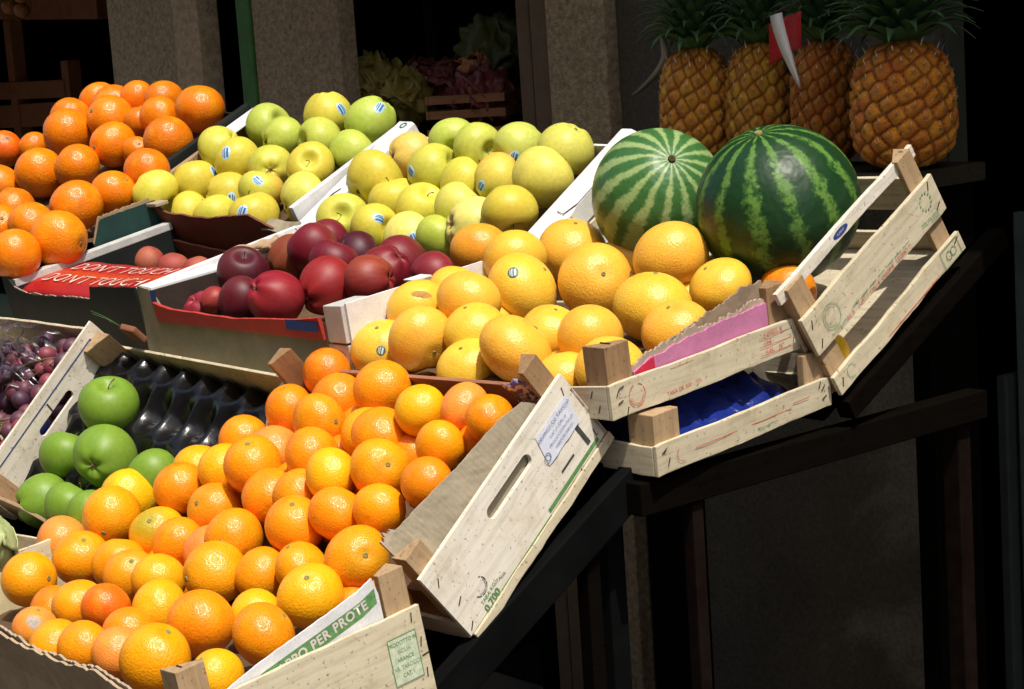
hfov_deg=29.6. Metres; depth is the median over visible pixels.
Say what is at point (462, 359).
grapefruit
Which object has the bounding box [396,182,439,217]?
yellow apple
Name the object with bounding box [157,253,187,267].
peach
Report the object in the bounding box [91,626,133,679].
orange
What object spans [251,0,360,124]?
stone pillar
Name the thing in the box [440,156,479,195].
yellow apple
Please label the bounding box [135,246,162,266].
peach
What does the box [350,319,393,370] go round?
grapefruit
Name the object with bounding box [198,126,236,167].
yellow apple
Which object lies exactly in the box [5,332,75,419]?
grape bunch
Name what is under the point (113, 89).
orange
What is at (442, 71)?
radicchio
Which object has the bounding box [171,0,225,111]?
door jamb
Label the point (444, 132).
yellow apple
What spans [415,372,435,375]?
grapefruit
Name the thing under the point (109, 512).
orange
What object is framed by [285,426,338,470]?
orange
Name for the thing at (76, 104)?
orange
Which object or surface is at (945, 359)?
shelf plank
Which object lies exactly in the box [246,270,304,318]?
red apple
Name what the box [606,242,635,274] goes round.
grapefruit
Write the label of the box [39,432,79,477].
green apple
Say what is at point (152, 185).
yellow apple
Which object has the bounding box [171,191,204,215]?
yellow apple
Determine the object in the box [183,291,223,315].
red apple
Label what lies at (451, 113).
vegetable crate
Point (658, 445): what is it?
fruit crate
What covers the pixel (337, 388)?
orange
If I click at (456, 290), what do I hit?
grapefruit
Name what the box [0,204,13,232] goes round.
orange
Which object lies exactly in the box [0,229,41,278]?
orange
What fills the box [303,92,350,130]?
yellow apple
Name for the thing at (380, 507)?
orange
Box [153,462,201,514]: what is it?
orange
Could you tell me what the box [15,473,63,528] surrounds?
green apple
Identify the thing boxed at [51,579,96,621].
orange
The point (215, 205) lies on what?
yellow apple
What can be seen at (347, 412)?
orange
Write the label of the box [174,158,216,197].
yellow apple
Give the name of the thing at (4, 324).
plastic bag
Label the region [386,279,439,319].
grapefruit
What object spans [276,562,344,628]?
orange
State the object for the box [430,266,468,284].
grapefruit
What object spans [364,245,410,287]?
red apple
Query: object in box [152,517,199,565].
orange
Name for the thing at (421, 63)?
radicchio
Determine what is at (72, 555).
orange
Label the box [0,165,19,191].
orange
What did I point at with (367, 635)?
fruit crate
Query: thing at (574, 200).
fruit carton
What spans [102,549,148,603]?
orange
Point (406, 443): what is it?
orange
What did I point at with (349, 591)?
orange
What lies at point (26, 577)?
orange
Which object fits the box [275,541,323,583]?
orange
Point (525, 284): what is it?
grapefruit
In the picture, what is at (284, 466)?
orange
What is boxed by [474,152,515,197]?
yellow apple
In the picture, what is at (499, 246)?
grapefruit
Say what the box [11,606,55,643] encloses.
orange
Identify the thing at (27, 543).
fruit crate
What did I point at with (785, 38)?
price card
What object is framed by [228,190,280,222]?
yellow apple
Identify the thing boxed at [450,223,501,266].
grapefruit
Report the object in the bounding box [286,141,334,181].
yellow apple
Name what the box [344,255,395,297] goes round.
red apple
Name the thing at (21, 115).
wooden rack
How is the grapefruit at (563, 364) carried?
in the fruit crate at (742, 328)
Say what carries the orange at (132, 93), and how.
on the orange
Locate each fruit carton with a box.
[0,198,179,317]
[1,222,300,349]
[33,103,251,250]
[137,253,487,373]
[154,108,390,258]
[300,121,636,264]
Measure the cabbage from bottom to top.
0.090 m
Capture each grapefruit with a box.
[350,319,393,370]
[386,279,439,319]
[388,305,447,373]
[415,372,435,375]
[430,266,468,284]
[436,271,501,317]
[436,338,495,380]
[443,302,501,347]
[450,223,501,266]
[479,315,551,381]
[482,230,546,276]
[488,253,556,317]
[500,307,510,314]
[524,304,569,351]
[540,218,605,280]
[542,352,578,385]
[557,304,623,352]
[558,243,632,312]
[574,336,642,385]
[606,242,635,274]
[613,272,691,340]
[633,221,708,283]
[641,299,705,350]
[683,282,689,291]
[689,257,751,310]
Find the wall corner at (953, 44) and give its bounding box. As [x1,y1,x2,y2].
[942,0,967,161]
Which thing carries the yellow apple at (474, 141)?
on the yellow apple
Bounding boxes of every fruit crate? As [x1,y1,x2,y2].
[0,317,83,519]
[0,321,281,522]
[0,534,51,572]
[0,559,436,688]
[261,348,613,637]
[407,280,799,420]
[555,145,965,394]
[600,351,831,476]
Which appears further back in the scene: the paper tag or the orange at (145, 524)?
the paper tag
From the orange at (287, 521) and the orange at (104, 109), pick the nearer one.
the orange at (287, 521)
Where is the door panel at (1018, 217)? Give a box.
[1013,211,1023,586]
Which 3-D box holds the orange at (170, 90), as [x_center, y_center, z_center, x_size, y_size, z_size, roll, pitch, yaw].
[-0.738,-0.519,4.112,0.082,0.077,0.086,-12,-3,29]
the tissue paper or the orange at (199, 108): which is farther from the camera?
the orange at (199, 108)
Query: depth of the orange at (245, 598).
2.33 m
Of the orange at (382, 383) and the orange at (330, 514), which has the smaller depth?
the orange at (330, 514)
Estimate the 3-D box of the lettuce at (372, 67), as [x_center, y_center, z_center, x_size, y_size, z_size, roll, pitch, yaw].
[-0.333,-0.608,4.593,0.208,0.186,0.210,-11,11,-40]
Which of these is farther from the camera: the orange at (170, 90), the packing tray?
the orange at (170, 90)
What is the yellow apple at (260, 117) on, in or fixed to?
in the fruit carton at (208, 237)
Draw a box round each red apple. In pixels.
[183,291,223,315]
[199,286,220,314]
[217,246,269,287]
[218,275,254,317]
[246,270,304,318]
[267,234,301,279]
[287,222,336,271]
[299,256,348,315]
[308,239,358,263]
[316,218,346,240]
[337,231,376,255]
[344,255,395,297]
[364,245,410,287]
[379,235,425,276]
[410,251,453,276]
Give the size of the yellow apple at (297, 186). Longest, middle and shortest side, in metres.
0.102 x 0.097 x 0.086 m
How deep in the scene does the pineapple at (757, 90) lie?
3.31 m
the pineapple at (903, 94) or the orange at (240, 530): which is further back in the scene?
the pineapple at (903, 94)
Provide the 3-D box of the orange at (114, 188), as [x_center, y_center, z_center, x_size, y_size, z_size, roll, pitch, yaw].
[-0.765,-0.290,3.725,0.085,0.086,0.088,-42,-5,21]
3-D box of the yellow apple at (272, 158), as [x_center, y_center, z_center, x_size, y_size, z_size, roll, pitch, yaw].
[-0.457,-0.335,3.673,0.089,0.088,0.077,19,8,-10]
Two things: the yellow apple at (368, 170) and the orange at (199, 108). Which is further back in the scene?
the orange at (199, 108)
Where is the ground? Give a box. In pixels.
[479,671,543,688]
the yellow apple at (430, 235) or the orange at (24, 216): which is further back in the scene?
the orange at (24, 216)
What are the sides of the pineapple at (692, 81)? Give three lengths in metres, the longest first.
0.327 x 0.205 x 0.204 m
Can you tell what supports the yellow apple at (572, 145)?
in the fruit carton at (574, 200)
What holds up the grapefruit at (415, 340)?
in the fruit crate at (742, 328)
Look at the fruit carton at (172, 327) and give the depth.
2.97 m
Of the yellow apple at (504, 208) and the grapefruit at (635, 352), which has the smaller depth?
the grapefruit at (635, 352)
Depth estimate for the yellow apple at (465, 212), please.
3.11 m
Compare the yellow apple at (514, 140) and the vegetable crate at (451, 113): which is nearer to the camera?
the yellow apple at (514, 140)
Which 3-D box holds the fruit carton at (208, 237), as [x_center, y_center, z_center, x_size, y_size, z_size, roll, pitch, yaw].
[-0.445,-0.274,3.649,0.523,0.150,0.387,10,43,47]
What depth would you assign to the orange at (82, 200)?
3.62 m
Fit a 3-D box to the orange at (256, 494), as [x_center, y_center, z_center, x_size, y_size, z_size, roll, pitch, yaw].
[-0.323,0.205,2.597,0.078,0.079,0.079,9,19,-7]
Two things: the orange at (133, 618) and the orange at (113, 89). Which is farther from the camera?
the orange at (113, 89)
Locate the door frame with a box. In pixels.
[235,0,259,107]
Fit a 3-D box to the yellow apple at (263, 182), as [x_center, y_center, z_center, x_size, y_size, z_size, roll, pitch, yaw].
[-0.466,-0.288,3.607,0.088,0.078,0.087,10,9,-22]
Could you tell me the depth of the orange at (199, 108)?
3.92 m
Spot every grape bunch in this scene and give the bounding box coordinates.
[0,340,32,412]
[0,391,50,445]
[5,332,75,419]
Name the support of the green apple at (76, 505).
in the packing tray
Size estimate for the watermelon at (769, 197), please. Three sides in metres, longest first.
0.246 x 0.236 x 0.228 m
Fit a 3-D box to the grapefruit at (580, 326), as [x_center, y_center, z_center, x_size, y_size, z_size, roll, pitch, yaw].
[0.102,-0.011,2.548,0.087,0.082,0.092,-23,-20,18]
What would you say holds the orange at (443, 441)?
in the fruit crate at (463, 543)
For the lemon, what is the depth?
2.71 m
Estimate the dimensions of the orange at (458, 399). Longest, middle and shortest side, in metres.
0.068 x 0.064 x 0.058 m
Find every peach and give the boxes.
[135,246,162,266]
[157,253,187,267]
[183,256,207,266]
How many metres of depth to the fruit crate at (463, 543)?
2.33 m
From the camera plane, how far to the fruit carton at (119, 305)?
3.37 m
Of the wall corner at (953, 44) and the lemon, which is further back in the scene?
the wall corner at (953, 44)
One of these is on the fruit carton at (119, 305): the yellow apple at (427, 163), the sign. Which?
the sign
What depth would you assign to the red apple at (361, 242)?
3.16 m
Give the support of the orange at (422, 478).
in the fruit crate at (463, 543)
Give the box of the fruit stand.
[2,228,1008,688]
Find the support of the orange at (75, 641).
in the fruit crate at (367, 635)
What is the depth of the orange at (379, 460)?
2.44 m
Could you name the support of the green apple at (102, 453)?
in the packing tray
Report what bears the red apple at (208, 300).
in the fruit carton at (172, 327)
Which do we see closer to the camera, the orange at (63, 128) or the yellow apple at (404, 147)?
the yellow apple at (404, 147)
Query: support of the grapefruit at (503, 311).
in the fruit crate at (742, 328)
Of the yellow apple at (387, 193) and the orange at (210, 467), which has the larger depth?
the yellow apple at (387, 193)
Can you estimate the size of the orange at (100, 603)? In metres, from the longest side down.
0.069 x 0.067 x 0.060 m
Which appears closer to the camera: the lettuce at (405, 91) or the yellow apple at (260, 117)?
the yellow apple at (260, 117)
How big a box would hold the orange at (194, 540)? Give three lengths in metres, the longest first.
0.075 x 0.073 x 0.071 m
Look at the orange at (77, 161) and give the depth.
3.91 m
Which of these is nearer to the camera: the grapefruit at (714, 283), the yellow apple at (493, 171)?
the grapefruit at (714, 283)
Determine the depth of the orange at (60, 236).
3.49 m
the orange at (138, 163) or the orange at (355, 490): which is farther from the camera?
the orange at (138, 163)
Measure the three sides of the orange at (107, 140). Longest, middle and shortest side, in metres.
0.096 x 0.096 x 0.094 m
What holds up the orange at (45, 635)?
in the fruit crate at (367, 635)
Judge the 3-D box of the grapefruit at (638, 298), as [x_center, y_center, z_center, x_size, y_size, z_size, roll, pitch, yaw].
[0.193,-0.052,2.657,0.113,0.096,0.104,13,16,36]
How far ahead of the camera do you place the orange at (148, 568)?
2.54 m
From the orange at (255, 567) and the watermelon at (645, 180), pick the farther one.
the watermelon at (645, 180)
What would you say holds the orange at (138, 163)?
in the fruit carton at (182, 154)
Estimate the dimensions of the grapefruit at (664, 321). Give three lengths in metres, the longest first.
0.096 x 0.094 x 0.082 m
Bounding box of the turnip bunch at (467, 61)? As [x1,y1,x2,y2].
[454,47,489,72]
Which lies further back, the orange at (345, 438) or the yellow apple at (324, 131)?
the yellow apple at (324, 131)
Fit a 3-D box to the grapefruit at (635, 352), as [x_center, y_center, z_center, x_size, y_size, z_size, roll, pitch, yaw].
[0.124,0.030,2.462,0.092,0.069,0.088,-34,60,-23]
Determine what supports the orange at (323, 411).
on the orange at (337, 439)
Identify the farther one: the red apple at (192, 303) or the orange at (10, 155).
the orange at (10, 155)
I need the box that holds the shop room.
[0,0,1023,688]
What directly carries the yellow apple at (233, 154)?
on the yellow apple
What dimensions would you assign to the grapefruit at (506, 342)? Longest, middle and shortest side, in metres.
0.105 x 0.099 x 0.082 m
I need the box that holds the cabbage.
[0,516,18,567]
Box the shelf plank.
[647,162,987,688]
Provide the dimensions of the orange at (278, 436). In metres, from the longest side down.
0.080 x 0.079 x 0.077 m
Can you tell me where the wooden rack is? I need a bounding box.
[0,0,107,139]
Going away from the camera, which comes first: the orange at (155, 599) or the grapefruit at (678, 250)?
the orange at (155, 599)
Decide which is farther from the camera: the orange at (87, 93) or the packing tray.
the orange at (87, 93)
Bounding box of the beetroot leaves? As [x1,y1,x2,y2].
[445,60,520,126]
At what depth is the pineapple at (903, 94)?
3.00 m
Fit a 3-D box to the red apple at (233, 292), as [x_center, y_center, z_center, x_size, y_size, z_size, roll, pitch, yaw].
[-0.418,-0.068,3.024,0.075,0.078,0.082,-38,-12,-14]
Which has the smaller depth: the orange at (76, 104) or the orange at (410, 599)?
the orange at (410, 599)
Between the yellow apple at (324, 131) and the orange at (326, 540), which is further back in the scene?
the yellow apple at (324, 131)
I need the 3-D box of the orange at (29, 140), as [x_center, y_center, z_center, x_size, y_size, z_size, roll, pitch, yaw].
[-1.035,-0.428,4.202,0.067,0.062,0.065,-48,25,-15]
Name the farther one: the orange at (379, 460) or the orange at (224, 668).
the orange at (379, 460)
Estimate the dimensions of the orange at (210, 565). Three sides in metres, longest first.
0.083 x 0.082 x 0.078 m
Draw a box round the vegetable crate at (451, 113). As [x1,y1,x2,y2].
[425,91,521,135]
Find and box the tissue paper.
[500,379,538,402]
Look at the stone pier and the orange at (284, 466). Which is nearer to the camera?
the orange at (284, 466)
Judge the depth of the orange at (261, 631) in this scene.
2.21 m
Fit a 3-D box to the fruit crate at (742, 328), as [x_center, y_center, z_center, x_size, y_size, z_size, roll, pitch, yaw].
[0.069,-0.017,2.687,0.372,0.106,0.532,-18,16,-41]
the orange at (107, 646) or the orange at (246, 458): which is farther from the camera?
the orange at (246, 458)
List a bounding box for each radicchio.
[406,54,435,75]
[424,55,459,104]
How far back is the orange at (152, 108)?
3.98 m
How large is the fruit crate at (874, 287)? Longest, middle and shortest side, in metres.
0.536 x 0.342 x 0.187 m
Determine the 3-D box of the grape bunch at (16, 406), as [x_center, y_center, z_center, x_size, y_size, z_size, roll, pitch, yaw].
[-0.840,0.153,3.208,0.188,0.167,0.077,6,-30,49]
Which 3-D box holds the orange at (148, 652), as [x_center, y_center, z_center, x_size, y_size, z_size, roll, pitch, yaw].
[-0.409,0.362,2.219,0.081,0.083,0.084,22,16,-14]
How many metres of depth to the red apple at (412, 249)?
3.05 m
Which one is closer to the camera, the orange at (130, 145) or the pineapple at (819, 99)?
the pineapple at (819, 99)
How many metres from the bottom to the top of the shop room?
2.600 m
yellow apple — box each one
[132,170,178,210]
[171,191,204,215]
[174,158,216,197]
[192,194,233,216]
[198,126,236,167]
[206,172,241,200]
[214,136,256,175]
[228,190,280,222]
[238,169,283,205]
[245,103,288,147]
[247,145,289,182]
[261,116,300,153]
[280,171,320,221]
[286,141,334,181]
[298,117,340,148]
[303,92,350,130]
[316,193,365,232]
[329,129,371,169]
[344,96,395,142]
[346,149,402,203]
[350,203,395,245]
[368,177,410,213]
[383,211,423,240]
[389,131,427,178]
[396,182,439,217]
[407,143,454,188]
[415,215,451,260]
[428,118,468,149]
[434,182,477,218]
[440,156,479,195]
[446,196,484,243]
[453,122,497,163]
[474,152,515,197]
[481,185,538,231]
[493,122,540,160]
[512,146,573,207]
[537,122,594,174]
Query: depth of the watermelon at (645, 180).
2.86 m
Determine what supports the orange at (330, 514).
on the orange
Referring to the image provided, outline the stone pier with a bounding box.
[545,0,655,688]
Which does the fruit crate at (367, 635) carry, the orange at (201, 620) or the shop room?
the orange at (201, 620)
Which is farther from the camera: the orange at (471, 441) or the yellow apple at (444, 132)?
the yellow apple at (444, 132)
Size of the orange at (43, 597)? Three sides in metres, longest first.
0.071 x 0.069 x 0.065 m
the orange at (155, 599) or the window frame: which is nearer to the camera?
the orange at (155, 599)
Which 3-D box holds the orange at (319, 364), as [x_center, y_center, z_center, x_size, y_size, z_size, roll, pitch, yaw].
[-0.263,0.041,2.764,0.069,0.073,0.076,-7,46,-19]
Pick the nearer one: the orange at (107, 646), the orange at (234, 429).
the orange at (107, 646)
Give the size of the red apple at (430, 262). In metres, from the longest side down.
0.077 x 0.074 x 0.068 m
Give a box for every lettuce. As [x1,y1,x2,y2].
[358,49,402,100]
[369,65,435,127]
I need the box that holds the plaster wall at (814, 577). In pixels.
[615,0,946,688]
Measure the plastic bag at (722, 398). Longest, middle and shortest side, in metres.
0.481 x 0.324 x 0.079 m
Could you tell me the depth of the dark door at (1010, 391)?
3.23 m
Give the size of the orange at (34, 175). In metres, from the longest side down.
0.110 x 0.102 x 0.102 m
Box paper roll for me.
[234,234,278,253]
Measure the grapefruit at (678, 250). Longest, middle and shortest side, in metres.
0.112 x 0.109 x 0.097 m
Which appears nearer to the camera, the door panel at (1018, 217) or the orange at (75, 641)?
the orange at (75, 641)
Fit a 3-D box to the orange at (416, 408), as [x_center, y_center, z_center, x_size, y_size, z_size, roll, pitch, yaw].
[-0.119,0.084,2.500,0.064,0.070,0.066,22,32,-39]
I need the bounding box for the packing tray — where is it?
[24,352,267,517]
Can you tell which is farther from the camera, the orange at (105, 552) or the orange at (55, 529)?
the orange at (55, 529)
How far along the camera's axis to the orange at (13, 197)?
3.77 m
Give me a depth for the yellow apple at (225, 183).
3.65 m
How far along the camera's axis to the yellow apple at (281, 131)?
3.70 m
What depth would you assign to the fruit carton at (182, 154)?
3.87 m
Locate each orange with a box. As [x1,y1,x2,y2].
[0,130,20,166]
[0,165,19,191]
[0,187,34,207]
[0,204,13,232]
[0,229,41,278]
[0,551,57,606]
[7,202,49,232]
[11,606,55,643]
[14,147,60,197]
[18,132,47,154]
[29,618,72,653]
[30,210,87,264]
[30,585,60,611]
[36,515,83,553]
[43,108,91,154]
[49,180,103,229]
[50,97,88,116]
[51,530,105,582]
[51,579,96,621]
[54,144,99,184]
[56,620,103,664]
[79,82,109,106]
[80,583,131,626]
[82,485,141,540]
[86,95,131,132]
[89,121,134,167]
[91,84,122,103]
[91,539,144,583]
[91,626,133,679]
[92,170,134,213]
[102,468,156,511]
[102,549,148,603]
[102,607,154,629]
[119,623,190,688]
[120,80,149,107]
[121,136,143,159]
[123,148,169,183]
[124,107,144,136]
[129,506,181,552]
[131,553,185,593]
[132,578,183,623]
[139,96,176,129]
[143,116,193,157]
[144,80,181,101]
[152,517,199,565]
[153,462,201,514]
[166,589,234,657]
[173,445,209,465]
[175,85,224,132]
[182,525,207,562]
[183,540,242,601]
[187,482,242,526]
[195,648,244,688]
[197,443,231,485]
[204,508,262,555]
[218,414,264,443]
[223,435,281,492]
[231,588,276,616]
[232,602,294,664]
[235,546,279,596]
[241,468,287,525]
[253,425,293,463]
[264,495,322,551]
[265,384,308,431]
[272,468,313,503]
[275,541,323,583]
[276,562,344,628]
[279,462,288,470]
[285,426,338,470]
[293,393,344,436]
[302,348,351,392]
[305,447,354,494]
[308,486,356,539]
[312,373,356,411]
[322,537,330,543]
[324,525,389,586]
[333,434,344,450]
[340,407,372,455]
[344,405,358,418]
[344,586,360,599]
[350,438,409,491]
[351,406,404,447]
[352,483,405,532]
[352,486,358,494]
[353,360,412,408]
[373,580,412,604]
[394,384,442,436]
[397,433,417,461]
[400,456,450,506]
[415,420,465,469]
[440,382,486,429]
[460,426,478,457]
[465,394,512,440]
[761,265,816,300]
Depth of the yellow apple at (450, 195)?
3.22 m
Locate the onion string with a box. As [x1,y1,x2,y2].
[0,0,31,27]
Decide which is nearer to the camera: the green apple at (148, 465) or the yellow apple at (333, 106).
the green apple at (148, 465)
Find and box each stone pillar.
[106,0,178,86]
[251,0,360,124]
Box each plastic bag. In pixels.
[0,320,47,384]
[597,370,787,442]
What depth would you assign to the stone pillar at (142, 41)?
5.11 m
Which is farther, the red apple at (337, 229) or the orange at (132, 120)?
the orange at (132, 120)
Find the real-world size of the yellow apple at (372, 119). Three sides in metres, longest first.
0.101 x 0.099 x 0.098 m
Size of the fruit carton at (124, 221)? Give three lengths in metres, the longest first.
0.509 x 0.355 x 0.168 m
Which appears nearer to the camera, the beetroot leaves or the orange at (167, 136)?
the orange at (167, 136)
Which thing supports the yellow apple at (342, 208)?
in the fruit carton at (574, 200)
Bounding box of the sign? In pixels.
[22,262,186,297]
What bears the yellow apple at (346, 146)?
in the fruit carton at (208, 237)
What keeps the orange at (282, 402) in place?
on the orange
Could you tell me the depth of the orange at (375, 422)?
2.50 m
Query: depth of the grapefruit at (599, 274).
2.77 m
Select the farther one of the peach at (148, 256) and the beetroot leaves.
the beetroot leaves
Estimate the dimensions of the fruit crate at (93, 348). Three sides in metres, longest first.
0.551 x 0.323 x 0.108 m
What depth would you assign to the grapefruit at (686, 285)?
2.75 m
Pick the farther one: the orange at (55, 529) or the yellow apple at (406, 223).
the yellow apple at (406, 223)
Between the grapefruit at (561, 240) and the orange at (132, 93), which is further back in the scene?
the orange at (132, 93)
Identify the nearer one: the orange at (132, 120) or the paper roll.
the paper roll
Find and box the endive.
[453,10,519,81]
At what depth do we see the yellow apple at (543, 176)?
3.12 m
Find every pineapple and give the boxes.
[633,0,742,155]
[702,0,806,140]
[767,0,864,159]
[819,0,983,168]
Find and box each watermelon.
[592,128,712,250]
[695,124,860,282]
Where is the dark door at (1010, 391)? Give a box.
[997,211,1023,688]
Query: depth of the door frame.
4.74 m
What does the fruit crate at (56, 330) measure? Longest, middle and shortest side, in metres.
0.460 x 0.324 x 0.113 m
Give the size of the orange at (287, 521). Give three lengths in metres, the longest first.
0.081 x 0.077 x 0.076 m
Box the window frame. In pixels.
[515,0,583,688]
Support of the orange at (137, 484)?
on the packing tray
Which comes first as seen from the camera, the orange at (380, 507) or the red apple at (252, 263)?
the orange at (380, 507)
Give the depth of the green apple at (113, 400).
3.03 m
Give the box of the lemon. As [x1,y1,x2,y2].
[835,334,849,358]
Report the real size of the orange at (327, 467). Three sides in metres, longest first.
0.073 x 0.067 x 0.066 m
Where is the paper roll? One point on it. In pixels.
(262, 246)
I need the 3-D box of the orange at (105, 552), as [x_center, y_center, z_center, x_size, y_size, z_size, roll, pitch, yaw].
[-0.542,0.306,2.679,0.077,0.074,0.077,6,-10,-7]
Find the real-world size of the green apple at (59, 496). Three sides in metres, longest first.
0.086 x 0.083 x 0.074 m
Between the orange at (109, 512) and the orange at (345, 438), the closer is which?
the orange at (345, 438)
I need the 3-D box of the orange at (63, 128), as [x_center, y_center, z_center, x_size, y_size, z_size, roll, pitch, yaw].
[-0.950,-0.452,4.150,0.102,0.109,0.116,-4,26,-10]
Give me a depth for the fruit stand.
2.52 m
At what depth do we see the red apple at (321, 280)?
2.94 m
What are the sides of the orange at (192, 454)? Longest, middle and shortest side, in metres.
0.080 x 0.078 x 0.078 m
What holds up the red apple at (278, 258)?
on the fruit carton at (172, 327)
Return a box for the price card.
[768,0,800,87]
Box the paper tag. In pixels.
[632,32,670,94]
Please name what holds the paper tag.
hanging from the pineapple at (692, 81)
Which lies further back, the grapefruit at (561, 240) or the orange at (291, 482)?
the grapefruit at (561, 240)
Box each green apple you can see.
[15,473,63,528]
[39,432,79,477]
[44,482,83,518]
[66,490,95,524]
[73,424,137,487]
[78,376,139,428]
[128,448,174,487]
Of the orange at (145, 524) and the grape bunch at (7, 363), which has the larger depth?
the grape bunch at (7, 363)
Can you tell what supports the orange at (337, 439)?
in the fruit crate at (463, 543)
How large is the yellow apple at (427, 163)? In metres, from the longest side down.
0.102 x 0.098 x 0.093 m
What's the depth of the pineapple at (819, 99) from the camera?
3.20 m
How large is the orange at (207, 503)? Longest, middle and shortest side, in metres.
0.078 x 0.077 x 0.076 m
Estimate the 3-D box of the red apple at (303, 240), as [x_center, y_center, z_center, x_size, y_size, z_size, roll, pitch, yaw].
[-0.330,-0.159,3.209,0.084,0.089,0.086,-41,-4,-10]
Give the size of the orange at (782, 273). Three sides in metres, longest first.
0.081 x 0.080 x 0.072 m
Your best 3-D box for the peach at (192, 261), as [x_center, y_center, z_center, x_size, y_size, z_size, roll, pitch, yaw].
[-0.556,-0.129,3.442,0.053,0.054,0.058,-19,0,24]
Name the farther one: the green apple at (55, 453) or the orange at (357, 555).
the green apple at (55, 453)
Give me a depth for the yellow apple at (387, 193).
3.35 m
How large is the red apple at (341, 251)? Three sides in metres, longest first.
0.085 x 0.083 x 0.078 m
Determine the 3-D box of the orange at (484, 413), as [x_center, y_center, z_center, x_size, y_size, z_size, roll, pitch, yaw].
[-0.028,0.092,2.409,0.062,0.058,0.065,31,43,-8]
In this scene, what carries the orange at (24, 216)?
on the fruit carton at (124, 221)

